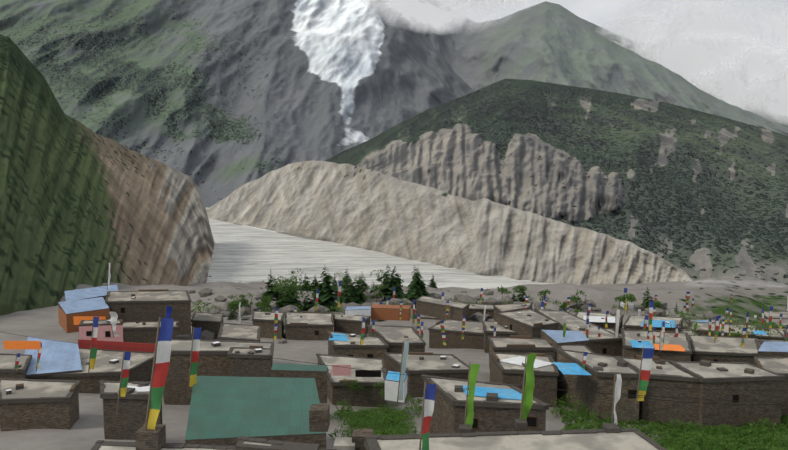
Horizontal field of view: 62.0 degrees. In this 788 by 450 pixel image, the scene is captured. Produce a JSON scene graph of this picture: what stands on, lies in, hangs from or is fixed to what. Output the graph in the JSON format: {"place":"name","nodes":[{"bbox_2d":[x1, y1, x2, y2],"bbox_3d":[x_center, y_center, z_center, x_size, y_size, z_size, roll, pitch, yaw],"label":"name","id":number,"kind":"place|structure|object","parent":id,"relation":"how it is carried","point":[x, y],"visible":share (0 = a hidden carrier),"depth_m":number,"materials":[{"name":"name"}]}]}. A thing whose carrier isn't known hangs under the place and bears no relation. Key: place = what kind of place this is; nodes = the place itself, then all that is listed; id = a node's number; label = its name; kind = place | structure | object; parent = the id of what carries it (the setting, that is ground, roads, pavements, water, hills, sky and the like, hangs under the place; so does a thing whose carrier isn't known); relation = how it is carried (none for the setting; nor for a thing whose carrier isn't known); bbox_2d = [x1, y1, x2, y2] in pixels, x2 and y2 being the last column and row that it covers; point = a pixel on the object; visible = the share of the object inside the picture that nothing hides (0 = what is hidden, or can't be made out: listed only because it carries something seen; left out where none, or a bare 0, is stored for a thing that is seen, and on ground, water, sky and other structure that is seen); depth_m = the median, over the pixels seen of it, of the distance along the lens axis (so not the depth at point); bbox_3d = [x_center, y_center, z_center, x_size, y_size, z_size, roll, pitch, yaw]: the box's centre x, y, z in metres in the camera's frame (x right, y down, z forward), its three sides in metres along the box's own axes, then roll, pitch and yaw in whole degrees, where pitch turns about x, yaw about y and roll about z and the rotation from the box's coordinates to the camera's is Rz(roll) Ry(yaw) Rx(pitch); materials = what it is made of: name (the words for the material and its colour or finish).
{"place":"outdoors","nodes":[
{"label":"outdoors","id":0,"kind":"place"},
{"bbox_2d":[0,0,473,224],"bbox_3d":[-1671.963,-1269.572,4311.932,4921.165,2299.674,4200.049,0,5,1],"label":"mountain","id":1,"kind":"structure","parent":0,"point":[216,101],"depth_m":3791.33,"materials":[{"name":"grey stone"}]},
{"bbox_2d":[206,208,554,288],"bbox_3d":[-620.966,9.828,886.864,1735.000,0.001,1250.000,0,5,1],"label":"riverbed","id":2,"kind":"structure","parent":0,"point":[244,254],"depth_m":583.34,"materials":[{"name":"grey gravel"}]},
{"bbox_2d":[0,232,787,449],"bbox_3d":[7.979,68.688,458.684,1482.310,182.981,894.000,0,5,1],"label":"ground","id":3,"kind":"structure","parent":0,"point":[752,297],"depth_m":154.70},
{"bbox_2d":[0,34,214,315],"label":"slope","id":4,"kind":"structure","parent":3,"relation":"on","point":[80,203],"depth_m":315.53,"materials":[{"name":"green plant"}]},
{"bbox_2d":[0,283,787,449],"bbox_3d":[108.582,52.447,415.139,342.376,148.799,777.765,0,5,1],"label":"houses","id":5,"kind":"structure","parent":3,"relation":"on","point":[243,393],"depth_m":65.84,"materials":[{"name":"brown stone"}]},
{"bbox_2d":[13,262,787,449],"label":"prayer flags","id":6,"kind":"object","parent":3,"relation":"on","point":[161,366],"visible":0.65,"depth_m":44.43},
{"bbox_2d":[3,303,787,404],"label":"wires","id":7,"kind":"object","parent":6,"relation":"on","point":[501,384],"visible":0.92,"depth_m":43.72,"materials":[{"name":"black"}]},
{"bbox_2d":[206,160,692,284],"bbox_3d":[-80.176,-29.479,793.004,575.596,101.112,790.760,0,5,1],"label":"moraine","id":8,"kind":"structure","parent":3,"relation":"on","point":[356,206],"depth_m":621.10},
{"bbox_2d":[227,265,677,318],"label":"pines","id":9,"kind":"object","parent":3,"relation":"on","point":[350,293],"visible":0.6,"depth_m":168.77,"materials":[{"name":"green plant"}]},
{"bbox_2d":[189,276,715,343],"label":"boulders","id":10,"kind":"object","parent":3,"relation":"on","point":[248,310],"visible":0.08,"depth_m":161.87,"materials":[{"name":"grey stone"}]},
{"bbox_2d":[192,281,787,449],"bbox_3d":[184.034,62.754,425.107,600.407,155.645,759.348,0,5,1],"label":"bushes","id":11,"kind":"object","parent":3,"relation":"on","point":[710,442],"visible":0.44,"depth_m":57.42,"materials":[{"name":"green plant"}]},
{"bbox_2d":[243,0,787,231],"label":"sky","id":12,"kind":"structure","parent":0,"point":[597,12],"materials":[{"name":"white"}]},
{"bbox_2d":[326,79,787,284],"bbox_3d":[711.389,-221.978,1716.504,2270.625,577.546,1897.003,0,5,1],"label":"ridge","id":13,"kind":"structure","parent":0,"point":[693,194],"depth_m":1575.45,"materials":[{"name":"green plant"}]},
{"bbox_2d":[362,0,787,125],"bbox_3d":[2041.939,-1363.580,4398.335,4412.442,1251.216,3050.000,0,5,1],"label":"cloud","id":14,"kind":"structure","parent":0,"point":[737,56],"depth_m":5825.25,"materials":[{"name":"white"}]},
{"bbox_2d":[398,1,787,135],"bbox_3d":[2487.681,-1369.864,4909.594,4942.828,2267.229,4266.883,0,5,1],"label":"mountain peak","id":15,"kind":"structure","parent":0,"point":[548,42],"depth_m":5243.20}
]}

